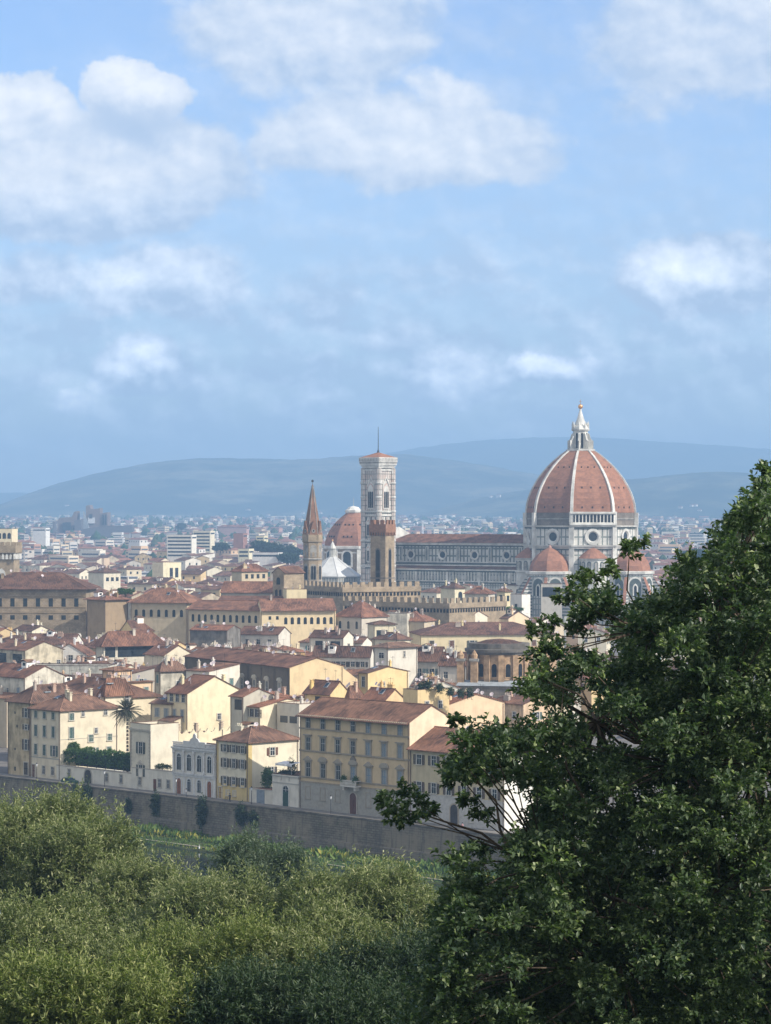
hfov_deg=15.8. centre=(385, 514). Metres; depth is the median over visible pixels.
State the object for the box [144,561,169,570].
town house
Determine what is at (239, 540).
tower block
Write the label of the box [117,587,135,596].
terrace shrub
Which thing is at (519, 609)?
terrace shrub
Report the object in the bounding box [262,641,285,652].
town house
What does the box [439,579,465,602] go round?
house
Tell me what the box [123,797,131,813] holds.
wall shrub
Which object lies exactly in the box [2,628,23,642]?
town house
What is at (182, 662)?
town house
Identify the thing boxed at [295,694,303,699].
town house
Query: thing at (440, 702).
window
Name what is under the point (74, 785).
wall shrub
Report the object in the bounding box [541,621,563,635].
town house
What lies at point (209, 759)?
window
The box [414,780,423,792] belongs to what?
window
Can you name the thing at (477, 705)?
house
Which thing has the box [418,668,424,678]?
window
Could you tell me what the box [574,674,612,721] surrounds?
town house
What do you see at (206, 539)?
apartment block
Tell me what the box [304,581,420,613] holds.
crenellated palace
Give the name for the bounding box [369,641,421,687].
house
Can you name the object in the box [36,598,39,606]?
window
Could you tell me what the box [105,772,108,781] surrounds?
window
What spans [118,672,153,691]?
house
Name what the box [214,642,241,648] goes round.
town house
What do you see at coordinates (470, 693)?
terrace plant
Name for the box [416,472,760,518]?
hill
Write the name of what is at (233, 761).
window
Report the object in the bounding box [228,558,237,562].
town house
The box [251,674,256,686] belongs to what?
window
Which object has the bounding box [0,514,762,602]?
distant suburb
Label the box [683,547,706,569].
park tree
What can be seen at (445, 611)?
crenellated palace
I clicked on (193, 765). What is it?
house
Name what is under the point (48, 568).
town house
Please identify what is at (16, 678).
house
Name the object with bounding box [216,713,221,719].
window
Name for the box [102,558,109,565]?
town house
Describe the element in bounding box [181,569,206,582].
town house
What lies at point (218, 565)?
town house
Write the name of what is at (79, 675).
town house
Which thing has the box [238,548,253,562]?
apartment block
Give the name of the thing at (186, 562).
town house
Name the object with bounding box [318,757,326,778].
window
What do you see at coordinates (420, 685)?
terrace plant
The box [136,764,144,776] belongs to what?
window
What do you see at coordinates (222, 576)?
town house
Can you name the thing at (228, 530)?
factory hall
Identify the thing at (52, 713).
window
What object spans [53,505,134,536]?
courthouse
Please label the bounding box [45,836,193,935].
slope tree
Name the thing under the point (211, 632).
house
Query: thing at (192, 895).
slope tree
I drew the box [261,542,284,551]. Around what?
park tree
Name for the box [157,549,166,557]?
town house
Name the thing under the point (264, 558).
factory hall
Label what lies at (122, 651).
window
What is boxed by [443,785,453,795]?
window
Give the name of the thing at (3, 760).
ground
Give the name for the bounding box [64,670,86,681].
town house
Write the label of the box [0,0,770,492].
sky
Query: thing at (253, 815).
wall shrub
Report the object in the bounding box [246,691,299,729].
house
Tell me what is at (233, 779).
window
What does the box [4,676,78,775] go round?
house
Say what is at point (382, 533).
stone tower
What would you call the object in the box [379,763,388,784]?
window
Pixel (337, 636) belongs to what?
house
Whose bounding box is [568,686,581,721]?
town house
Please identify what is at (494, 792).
window
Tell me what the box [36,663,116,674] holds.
terrace wall
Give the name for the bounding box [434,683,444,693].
terrace plant
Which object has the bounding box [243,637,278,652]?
town house
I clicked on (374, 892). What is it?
slope tree
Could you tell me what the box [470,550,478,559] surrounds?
round window
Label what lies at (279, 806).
street
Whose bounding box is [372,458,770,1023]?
oak tree
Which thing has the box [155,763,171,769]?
terrace shrub
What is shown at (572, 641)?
town house
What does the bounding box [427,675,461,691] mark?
town house
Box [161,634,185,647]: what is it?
town house
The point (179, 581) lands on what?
town house
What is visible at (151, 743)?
house
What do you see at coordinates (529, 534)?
round window
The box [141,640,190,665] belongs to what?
house
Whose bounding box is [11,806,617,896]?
bank grass
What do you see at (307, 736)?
window
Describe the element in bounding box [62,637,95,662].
house
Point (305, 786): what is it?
window
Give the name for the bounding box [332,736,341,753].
window
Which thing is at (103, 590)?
town house
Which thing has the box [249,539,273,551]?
park tree
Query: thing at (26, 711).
window
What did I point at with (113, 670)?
house
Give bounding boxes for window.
[0,653,5,662]
[10,598,14,606]
[13,654,21,662]
[22,707,28,717]
[22,724,28,730]
[22,738,28,750]
[23,598,26,606]
[23,761,28,775]
[32,763,35,776]
[33,743,37,754]
[34,710,37,718]
[34,724,37,736]
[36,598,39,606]
[42,711,46,718]
[42,725,46,737]
[42,744,46,755]
[42,765,45,774]
[49,598,52,606]
[50,711,55,719]
[50,725,54,738]
[50,745,57,756]
[50,766,54,775]
[62,598,65,606]
[67,768,70,776]
[68,655,73,660]
[68,712,74,720]
[68,726,74,738]
[74,598,77,606]
[87,734,94,742]
[103,709,107,715]
[105,647,114,656]
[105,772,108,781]
[106,733,112,740]
[118,646,131,656]
[118,774,122,783]
[132,646,146,656]
[136,741,144,754]
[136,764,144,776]
[138,777,141,785]
[154,707,159,716]
[156,674,158,683]
[157,778,161,787]
[163,708,168,716]
[165,779,170,788]
[169,694,173,701]
[172,708,176,715]
[175,694,179,702]
[176,752,181,769]
[180,695,185,702]
[180,709,183,721]
[186,753,191,770]
[186,778,191,791]
[196,754,201,771]
[196,779,201,792]
[206,755,211,772]
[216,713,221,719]
[218,786,222,798]
[221,743,228,752]
[221,757,228,767]
[221,775,228,785]
[230,744,237,752]
[230,758,237,768]
[230,776,237,786]
[234,699,241,709]
[238,745,245,753]
[238,759,245,769]
[238,777,245,787]
[240,673,243,688]
[248,708,256,717]
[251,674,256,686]
[252,708,261,717]
[263,676,268,690]
[267,746,277,755]
[267,766,276,772]
[276,677,281,692]
[280,715,287,722]
[290,716,296,723]
[303,734,311,751]
[303,756,311,776]
[304,545,307,556]
[304,564,307,579]
[304,717,310,728]
[304,786,310,799]
[310,545,316,556]
[310,564,316,579]
[315,641,322,644]
[318,735,326,752]
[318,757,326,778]
[319,564,320,579]
[319,719,325,730]
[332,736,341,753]
[333,759,341,780]
[335,720,340,731]
[335,789,340,802]
[338,661,347,666]
[341,550,352,566]
[347,738,356,755]
[348,661,357,666]
[348,760,357,780]
[349,721,355,732]
[358,661,367,667]
[361,676,365,687]
[363,739,372,756]
[363,762,372,783]
[365,543,369,561]
[365,722,370,733]
[365,792,370,807]
[366,517,369,535]
[367,476,374,508]
[378,652,384,658]
[379,741,387,758]
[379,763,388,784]
[380,724,386,735]
[382,477,389,508]
[395,742,404,759]
[395,765,404,785]
[396,725,402,736]
[406,549,414,559]
[413,753,423,765]
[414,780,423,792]
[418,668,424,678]
[426,668,437,675]
[428,755,438,766]
[428,782,438,794]
[438,550,446,559]
[438,700,443,708]
[443,671,448,678]
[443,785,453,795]
[449,640,454,648]
[458,785,468,794]
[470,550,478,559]
[473,787,484,798]
[489,788,499,800]
[502,550,510,560]
[527,528,531,544]
[533,711,541,719]
[542,587,559,596]
[545,529,559,544]
[585,529,600,544]
[621,529,629,538]
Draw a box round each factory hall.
[218,525,248,536]
[252,552,282,566]
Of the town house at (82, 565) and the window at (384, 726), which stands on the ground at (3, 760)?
the town house at (82, 565)
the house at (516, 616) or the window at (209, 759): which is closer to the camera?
the window at (209, 759)
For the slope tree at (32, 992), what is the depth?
89.73 m
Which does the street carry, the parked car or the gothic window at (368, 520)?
the parked car
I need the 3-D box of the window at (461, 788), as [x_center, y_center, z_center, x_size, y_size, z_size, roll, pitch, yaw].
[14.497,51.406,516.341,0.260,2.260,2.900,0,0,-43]
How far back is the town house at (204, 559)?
2309.26 m
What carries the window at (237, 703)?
in the house at (243, 698)
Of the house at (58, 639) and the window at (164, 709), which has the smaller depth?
the window at (164, 709)
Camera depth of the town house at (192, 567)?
2079.25 m
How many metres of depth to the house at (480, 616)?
1035.64 m
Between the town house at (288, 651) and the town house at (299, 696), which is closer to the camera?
the town house at (299, 696)
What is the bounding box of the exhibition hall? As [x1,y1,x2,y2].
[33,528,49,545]
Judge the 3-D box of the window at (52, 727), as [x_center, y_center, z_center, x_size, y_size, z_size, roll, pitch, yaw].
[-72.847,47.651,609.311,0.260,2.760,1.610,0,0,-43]
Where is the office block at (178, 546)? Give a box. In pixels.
[167,535,196,561]
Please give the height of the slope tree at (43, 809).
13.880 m
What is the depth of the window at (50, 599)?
1000.90 m
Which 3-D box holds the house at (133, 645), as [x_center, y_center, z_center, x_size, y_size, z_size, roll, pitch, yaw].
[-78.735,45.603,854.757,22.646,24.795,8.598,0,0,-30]
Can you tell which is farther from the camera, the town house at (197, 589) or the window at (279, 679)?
the town house at (197, 589)
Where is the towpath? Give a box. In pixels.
[146,839,441,879]
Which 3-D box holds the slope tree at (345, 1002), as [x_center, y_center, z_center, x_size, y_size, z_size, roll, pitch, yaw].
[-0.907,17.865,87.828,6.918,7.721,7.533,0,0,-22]
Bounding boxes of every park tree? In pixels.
[175,522,186,530]
[211,541,230,554]
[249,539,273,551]
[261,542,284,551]
[276,552,301,564]
[280,544,302,554]
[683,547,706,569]
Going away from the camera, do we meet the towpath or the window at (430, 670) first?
the towpath
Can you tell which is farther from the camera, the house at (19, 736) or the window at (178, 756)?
the house at (19, 736)
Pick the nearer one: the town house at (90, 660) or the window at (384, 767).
the window at (384, 767)
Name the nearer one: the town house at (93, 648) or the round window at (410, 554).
the town house at (93, 648)
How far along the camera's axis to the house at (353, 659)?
818.37 m
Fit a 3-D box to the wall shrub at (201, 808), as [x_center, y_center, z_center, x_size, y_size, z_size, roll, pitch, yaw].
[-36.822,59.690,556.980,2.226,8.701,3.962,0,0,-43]
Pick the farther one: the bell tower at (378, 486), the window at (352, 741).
the bell tower at (378, 486)
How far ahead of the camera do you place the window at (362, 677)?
720.04 m
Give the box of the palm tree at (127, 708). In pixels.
[111,697,143,771]
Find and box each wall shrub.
[71,782,78,799]
[80,777,92,806]
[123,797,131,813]
[148,788,160,816]
[194,791,208,831]
[233,800,248,828]
[247,809,258,830]
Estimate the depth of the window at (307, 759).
548.18 m
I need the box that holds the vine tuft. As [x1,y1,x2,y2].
[67,741,79,748]
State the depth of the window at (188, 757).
575.12 m
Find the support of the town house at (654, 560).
on the ground at (3, 760)
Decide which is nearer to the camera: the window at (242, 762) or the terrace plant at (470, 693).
the window at (242, 762)
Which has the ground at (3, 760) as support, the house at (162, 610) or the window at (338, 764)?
the house at (162, 610)
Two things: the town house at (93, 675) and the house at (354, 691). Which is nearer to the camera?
the house at (354, 691)
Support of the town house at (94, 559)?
on the ground at (3, 760)
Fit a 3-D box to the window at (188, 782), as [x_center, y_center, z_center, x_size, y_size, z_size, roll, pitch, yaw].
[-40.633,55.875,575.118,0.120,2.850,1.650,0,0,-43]
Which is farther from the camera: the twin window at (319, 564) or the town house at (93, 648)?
the twin window at (319, 564)
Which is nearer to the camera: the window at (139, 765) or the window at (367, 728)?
the window at (367, 728)
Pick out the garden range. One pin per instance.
(160, 780)
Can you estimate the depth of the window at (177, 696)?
635.74 m
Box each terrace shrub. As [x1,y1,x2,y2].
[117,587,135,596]
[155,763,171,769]
[278,769,294,774]
[287,757,296,774]
[508,606,523,611]
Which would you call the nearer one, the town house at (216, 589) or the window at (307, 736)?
the window at (307, 736)
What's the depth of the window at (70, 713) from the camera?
609.60 m
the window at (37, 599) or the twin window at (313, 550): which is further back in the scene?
the twin window at (313, 550)
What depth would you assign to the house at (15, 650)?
843.78 m
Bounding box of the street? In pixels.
[0,773,655,851]
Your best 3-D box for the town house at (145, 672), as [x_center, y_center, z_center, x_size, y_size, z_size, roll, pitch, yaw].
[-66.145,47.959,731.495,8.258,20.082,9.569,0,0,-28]
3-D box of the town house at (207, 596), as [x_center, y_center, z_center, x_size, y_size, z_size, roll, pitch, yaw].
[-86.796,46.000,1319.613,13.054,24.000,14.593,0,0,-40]
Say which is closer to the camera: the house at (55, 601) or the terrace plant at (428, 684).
the terrace plant at (428, 684)
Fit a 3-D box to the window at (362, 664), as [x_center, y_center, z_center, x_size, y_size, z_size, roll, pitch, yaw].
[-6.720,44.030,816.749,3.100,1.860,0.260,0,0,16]
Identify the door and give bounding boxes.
[257,790,264,803]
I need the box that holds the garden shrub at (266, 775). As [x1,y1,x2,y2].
[260,766,271,787]
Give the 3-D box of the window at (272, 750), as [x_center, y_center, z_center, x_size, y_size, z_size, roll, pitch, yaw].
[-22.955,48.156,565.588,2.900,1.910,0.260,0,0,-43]
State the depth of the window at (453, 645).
947.86 m
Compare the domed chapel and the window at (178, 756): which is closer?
the window at (178, 756)
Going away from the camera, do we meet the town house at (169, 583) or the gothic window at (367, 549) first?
the gothic window at (367, 549)
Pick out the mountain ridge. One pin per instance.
(631, 459)
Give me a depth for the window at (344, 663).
818.30 m
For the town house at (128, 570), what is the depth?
1883.17 m
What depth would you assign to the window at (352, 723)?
538.49 m
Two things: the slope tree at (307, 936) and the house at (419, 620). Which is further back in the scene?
the house at (419, 620)
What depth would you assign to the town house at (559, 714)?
651.32 m
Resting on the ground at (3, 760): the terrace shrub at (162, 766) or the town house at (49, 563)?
the town house at (49, 563)
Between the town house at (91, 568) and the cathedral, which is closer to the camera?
the cathedral
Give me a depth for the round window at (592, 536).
1320.16 m
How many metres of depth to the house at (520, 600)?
1076.92 m
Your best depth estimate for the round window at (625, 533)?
1330.51 m
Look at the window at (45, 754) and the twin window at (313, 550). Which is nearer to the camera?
the window at (45, 754)
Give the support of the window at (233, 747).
in the house at (247, 752)
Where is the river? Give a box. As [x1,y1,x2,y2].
[0,841,501,922]
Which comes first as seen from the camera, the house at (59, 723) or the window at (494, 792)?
the window at (494, 792)
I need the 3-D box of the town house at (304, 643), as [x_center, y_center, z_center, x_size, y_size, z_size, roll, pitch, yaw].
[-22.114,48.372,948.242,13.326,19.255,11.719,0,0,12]
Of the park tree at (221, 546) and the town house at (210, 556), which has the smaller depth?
the town house at (210, 556)
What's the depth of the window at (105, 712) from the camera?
615.88 m
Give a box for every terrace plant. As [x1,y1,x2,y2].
[416,682,425,688]
[423,679,432,690]
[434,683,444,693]
[445,686,454,698]
[456,687,465,698]
[464,687,473,699]
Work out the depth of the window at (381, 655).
778.17 m
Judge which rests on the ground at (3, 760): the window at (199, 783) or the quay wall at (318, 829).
the quay wall at (318, 829)
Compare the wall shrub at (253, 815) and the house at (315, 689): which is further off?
the house at (315, 689)
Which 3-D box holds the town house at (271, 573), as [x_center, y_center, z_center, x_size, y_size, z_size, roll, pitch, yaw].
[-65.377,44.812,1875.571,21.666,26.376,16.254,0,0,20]
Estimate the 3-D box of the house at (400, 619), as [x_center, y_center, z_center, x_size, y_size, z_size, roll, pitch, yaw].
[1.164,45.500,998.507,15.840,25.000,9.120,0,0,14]
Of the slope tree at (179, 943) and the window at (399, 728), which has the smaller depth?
the slope tree at (179, 943)
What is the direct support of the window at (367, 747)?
in the house at (367, 742)
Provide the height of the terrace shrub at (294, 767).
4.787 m
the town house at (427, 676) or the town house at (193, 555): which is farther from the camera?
the town house at (193, 555)
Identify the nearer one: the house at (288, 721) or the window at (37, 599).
the house at (288, 721)
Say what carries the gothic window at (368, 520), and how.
in the bell tower at (378, 486)
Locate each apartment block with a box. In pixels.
[193,531,214,552]
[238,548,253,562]
[256,536,267,541]
[283,542,292,547]
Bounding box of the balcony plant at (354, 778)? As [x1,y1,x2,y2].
[352,775,358,784]
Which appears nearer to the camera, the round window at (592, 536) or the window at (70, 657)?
the window at (70, 657)
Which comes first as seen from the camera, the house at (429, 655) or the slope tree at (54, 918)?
the slope tree at (54, 918)
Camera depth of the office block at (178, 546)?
2503.42 m
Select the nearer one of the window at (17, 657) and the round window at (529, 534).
the window at (17, 657)
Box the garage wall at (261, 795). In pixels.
[249,787,271,803]
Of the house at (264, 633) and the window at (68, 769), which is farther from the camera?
the house at (264, 633)
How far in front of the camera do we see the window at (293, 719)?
613.18 m
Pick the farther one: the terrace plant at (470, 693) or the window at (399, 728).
the terrace plant at (470, 693)
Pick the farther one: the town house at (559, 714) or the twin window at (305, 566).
the twin window at (305, 566)
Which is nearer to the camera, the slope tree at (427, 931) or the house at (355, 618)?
the slope tree at (427, 931)
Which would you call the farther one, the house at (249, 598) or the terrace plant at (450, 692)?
the house at (249, 598)
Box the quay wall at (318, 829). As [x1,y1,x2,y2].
[0,775,767,907]
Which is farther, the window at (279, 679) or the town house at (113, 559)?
the town house at (113, 559)
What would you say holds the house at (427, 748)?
on the ground at (3, 760)
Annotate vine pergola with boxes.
[63,746,130,770]
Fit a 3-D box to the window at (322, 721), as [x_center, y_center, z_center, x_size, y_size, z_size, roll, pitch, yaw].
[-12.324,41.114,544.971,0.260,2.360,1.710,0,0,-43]
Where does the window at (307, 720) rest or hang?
in the house at (367, 742)
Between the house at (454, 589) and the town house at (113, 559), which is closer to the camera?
the house at (454, 589)
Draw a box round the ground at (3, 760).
[0,637,770,942]
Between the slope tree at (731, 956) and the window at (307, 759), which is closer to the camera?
the slope tree at (731, 956)
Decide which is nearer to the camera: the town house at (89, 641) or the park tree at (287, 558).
the town house at (89, 641)
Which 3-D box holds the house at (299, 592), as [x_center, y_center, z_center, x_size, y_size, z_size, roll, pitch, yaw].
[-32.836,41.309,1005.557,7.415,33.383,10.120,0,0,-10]
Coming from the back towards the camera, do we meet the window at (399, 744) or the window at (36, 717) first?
the window at (36, 717)
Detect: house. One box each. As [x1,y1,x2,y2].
[0,529,17,544]
[0,570,101,638]
[0,627,19,637]
[0,633,64,663]
[0,659,65,747]
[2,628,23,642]
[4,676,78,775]
[12,619,50,634]
[22,565,51,571]
[22,629,83,647]
[27,685,117,779]
[31,556,48,563]
[36,562,56,565]
[42,567,65,570]
[42,569,62,571]
[49,564,79,568]
[50,561,66,563]
[62,567,88,578]
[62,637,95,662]
[62,666,88,677]
[62,672,161,721]
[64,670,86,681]
[74,652,85,662]
[75,562,104,568]
[76,555,85,562]
[78,668,101,677]
[79,651,110,663]
[82,557,101,564]
[83,589,131,638]
[84,636,99,645]
[86,565,98,570]
[86,644,95,651]
[87,564,121,589]
[90,623,164,665]
[96,665,134,752]
[97,584,108,593]
[97,652,113,663]
[98,555,118,562]
[99,666,134,680]
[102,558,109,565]
[110,564,125,568]
[112,656,133,667]
[116,563,141,579]
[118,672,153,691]
[119,560,140,566]
[120,616,154,631]
[121,591,144,619]
[121,661,155,691]
[126,578,157,591]
[126,584,201,643]
[129,720,178,776]
[134,553,151,566]
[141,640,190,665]
[142,655,158,692]
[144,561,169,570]
[148,558,169,562]
[148,576,177,586]
[148,687,173,720]
[152,562,180,580]
[154,655,185,694]
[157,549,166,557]
[157,667,239,731]
[158,580,175,586]
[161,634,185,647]
[171,579,190,585]
[171,581,198,590]
[171,733,215,797]
[173,657,184,666]
[174,557,201,570]
[178,721,229,742]
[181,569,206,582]
[182,553,199,557]
[183,645,356,698]
[184,653,240,688]
[185,639,206,652]
[186,565,207,569]
[186,600,259,642]
[189,618,240,646]
[190,592,219,599]
[195,575,220,585]
[195,582,222,591]
[196,555,208,564]
[197,553,214,561]
[197,566,222,576]
[200,581,221,595]
[203,563,222,568]
[205,640,231,647]
[208,559,229,564]
[211,641,217,646]
[212,555,233,561]
[212,571,231,581]
[212,721,299,801]
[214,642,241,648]
[218,596,283,600]
[220,581,272,595]
[221,563,239,570]
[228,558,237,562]
[228,677,274,732]
[230,559,269,580]
[236,561,259,564]
[240,639,255,648]
[241,622,291,646]
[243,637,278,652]
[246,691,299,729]
[257,594,336,648]
[262,563,285,570]
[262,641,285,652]
[263,681,296,698]
[270,563,302,580]
[271,639,308,653]
[272,566,304,595]
[272,761,299,807]
[277,694,315,770]
[283,583,306,597]
[284,650,305,655]
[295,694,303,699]
[295,696,457,818]
[298,632,311,650]
[300,646,312,655]
[302,677,347,699]
[308,626,354,649]
[312,641,373,682]
[336,600,389,636]
[345,681,363,698]
[353,629,372,645]
[356,659,409,695]
[361,677,402,701]
[366,620,397,648]
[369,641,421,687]
[371,626,412,644]
[384,610,410,636]
[403,682,448,713]
[406,724,547,831]
[409,607,436,636]
[409,615,553,651]
[410,670,436,687]
[410,673,426,687]
[416,672,434,683]
[418,643,445,678]
[421,584,440,601]
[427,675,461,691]
[438,643,466,684]
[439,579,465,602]
[449,689,506,728]
[462,578,476,591]
[463,581,496,602]
[465,684,494,698]
[473,610,488,621]
[495,583,512,606]
[496,686,550,744]
[499,605,528,624]
[507,583,520,593]
[510,594,529,617]
[529,614,547,628]
[541,583,561,623]
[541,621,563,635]
[547,628,564,647]
[551,705,572,761]
[566,624,595,652]
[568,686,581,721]
[574,645,601,655]
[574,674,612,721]
[578,621,610,653]
[600,651,618,661]
[646,558,660,562]
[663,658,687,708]
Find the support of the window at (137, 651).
in the house at (133, 645)
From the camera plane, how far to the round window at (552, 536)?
1324.35 m
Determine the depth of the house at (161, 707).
638.95 m
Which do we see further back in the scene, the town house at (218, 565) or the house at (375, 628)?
the town house at (218, 565)
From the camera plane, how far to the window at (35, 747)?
613.93 m
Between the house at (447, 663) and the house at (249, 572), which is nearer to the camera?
the house at (447, 663)
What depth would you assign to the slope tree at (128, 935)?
119.84 m
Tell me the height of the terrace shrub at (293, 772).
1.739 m
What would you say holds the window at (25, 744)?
in the house at (19, 736)
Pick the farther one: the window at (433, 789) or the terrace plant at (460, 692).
the terrace plant at (460, 692)
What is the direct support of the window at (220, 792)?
in the house at (247, 752)
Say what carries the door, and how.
in the garage wall at (261, 795)
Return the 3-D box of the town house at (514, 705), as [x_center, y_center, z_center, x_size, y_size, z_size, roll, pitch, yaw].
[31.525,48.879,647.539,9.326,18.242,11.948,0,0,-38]
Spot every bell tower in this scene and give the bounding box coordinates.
[302,479,322,580]
[359,433,397,583]
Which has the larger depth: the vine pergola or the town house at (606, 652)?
the town house at (606, 652)
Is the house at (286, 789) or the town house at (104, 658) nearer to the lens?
the house at (286, 789)
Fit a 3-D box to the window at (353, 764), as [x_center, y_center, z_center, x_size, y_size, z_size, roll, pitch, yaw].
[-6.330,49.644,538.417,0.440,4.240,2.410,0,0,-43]
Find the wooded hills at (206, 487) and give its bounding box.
[0,454,538,517]
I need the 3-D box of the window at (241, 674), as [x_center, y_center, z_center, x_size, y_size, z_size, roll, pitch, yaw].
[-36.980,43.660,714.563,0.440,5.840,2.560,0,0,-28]
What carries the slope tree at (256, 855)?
on the ground at (3, 760)
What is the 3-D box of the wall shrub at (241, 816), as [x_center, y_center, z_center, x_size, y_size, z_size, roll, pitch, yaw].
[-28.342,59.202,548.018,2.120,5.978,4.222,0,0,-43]
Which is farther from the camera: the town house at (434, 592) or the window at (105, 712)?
the town house at (434, 592)
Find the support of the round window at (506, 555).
in the cathedral
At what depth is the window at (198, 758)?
572.74 m
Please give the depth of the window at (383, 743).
532.09 m
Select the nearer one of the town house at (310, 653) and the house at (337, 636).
the town house at (310, 653)
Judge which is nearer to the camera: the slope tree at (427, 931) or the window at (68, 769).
the slope tree at (427, 931)
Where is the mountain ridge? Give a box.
[0,437,770,503]
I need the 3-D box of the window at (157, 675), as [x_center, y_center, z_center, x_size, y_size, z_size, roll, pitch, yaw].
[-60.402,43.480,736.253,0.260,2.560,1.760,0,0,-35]
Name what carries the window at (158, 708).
in the house at (161, 707)
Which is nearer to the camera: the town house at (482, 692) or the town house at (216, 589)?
the town house at (482, 692)
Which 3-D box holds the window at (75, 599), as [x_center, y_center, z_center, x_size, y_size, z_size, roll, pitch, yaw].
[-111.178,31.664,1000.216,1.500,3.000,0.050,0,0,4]
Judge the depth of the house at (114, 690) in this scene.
629.04 m
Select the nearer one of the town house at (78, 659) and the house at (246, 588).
the town house at (78, 659)
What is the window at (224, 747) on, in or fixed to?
in the house at (247, 752)
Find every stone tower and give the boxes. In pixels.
[0,542,21,576]
[369,520,395,586]
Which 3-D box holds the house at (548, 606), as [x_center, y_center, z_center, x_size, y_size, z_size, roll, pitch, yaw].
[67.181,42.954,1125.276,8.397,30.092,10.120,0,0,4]
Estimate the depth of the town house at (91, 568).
1931.94 m
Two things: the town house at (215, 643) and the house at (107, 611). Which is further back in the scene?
the house at (107, 611)
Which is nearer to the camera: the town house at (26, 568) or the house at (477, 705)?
the house at (477, 705)
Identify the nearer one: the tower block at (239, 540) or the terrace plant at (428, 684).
the terrace plant at (428, 684)
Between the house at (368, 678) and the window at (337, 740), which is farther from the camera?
the house at (368, 678)
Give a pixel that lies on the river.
(190, 857)
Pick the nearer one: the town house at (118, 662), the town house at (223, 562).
the town house at (118, 662)
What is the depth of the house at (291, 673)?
700.75 m
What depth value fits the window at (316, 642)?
907.33 m
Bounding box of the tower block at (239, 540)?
[233,533,246,548]
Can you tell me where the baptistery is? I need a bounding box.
[322,539,360,584]
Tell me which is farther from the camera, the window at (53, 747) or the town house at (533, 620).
the town house at (533, 620)
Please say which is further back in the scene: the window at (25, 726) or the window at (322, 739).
the window at (25, 726)
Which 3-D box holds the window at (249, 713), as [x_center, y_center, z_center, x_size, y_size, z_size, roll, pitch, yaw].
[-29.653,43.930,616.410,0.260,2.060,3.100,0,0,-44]
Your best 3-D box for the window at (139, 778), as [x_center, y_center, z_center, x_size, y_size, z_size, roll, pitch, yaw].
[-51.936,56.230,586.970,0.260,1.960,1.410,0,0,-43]
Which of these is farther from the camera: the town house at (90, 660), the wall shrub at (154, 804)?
the town house at (90, 660)
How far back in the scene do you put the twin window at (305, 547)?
1117.81 m
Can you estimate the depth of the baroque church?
727.16 m
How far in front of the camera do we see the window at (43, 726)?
611.69 m
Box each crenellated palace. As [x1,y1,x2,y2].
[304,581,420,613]
[342,596,506,624]
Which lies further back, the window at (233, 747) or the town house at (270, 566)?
the town house at (270, 566)
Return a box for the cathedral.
[396,400,662,636]
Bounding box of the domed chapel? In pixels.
[322,500,360,574]
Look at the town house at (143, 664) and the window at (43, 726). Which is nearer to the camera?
the window at (43, 726)
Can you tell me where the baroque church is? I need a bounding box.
[456,639,556,698]
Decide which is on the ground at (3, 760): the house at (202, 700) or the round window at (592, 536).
the house at (202, 700)
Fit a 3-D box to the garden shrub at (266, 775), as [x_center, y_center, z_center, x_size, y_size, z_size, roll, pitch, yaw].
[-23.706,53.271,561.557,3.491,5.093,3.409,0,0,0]
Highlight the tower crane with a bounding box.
[416,520,435,533]
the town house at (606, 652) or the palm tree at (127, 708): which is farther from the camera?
the town house at (606, 652)
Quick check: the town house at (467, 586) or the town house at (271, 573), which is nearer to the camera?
the town house at (467, 586)
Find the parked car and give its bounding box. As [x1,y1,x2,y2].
[61,777,78,783]
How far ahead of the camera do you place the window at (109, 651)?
848.41 m
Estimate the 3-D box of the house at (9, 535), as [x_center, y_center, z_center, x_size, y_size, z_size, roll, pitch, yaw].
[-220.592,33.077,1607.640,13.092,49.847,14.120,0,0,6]
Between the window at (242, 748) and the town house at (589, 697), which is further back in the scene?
the town house at (589, 697)
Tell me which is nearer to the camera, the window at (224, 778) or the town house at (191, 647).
the window at (224, 778)
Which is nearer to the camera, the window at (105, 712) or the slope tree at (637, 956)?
the slope tree at (637, 956)
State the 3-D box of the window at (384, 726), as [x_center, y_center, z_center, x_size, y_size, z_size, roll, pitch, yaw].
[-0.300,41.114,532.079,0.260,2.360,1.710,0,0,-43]
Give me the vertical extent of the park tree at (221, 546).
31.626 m
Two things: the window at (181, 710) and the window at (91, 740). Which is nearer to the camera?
the window at (91, 740)
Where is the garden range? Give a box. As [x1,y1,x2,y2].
[57,765,172,792]
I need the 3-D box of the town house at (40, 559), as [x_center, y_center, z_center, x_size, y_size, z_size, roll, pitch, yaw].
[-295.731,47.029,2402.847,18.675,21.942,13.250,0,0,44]
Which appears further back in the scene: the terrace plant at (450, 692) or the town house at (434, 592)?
the town house at (434, 592)
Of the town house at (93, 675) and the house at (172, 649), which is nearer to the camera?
the town house at (93, 675)
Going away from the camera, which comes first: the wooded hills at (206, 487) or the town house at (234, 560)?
the town house at (234, 560)
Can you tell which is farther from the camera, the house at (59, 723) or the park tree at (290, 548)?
the park tree at (290, 548)
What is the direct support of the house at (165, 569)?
on the ground at (3, 760)
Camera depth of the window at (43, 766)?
611.69 m
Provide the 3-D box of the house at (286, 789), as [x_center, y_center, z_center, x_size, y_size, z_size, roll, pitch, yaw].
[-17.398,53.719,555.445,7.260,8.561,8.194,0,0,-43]
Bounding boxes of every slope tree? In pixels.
[0,773,121,929]
[0,795,147,920]
[0,871,126,973]
[0,923,172,1023]
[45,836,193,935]
[60,909,198,975]
[65,930,232,1023]
[116,855,300,942]
[121,900,310,984]
[156,946,347,1023]
[203,815,325,912]
[244,878,428,978]
[255,843,439,941]
[259,956,415,1023]
[287,902,545,1023]
[406,906,573,1017]
[537,903,728,1023]
[619,898,770,1023]
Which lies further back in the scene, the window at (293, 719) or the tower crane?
the tower crane

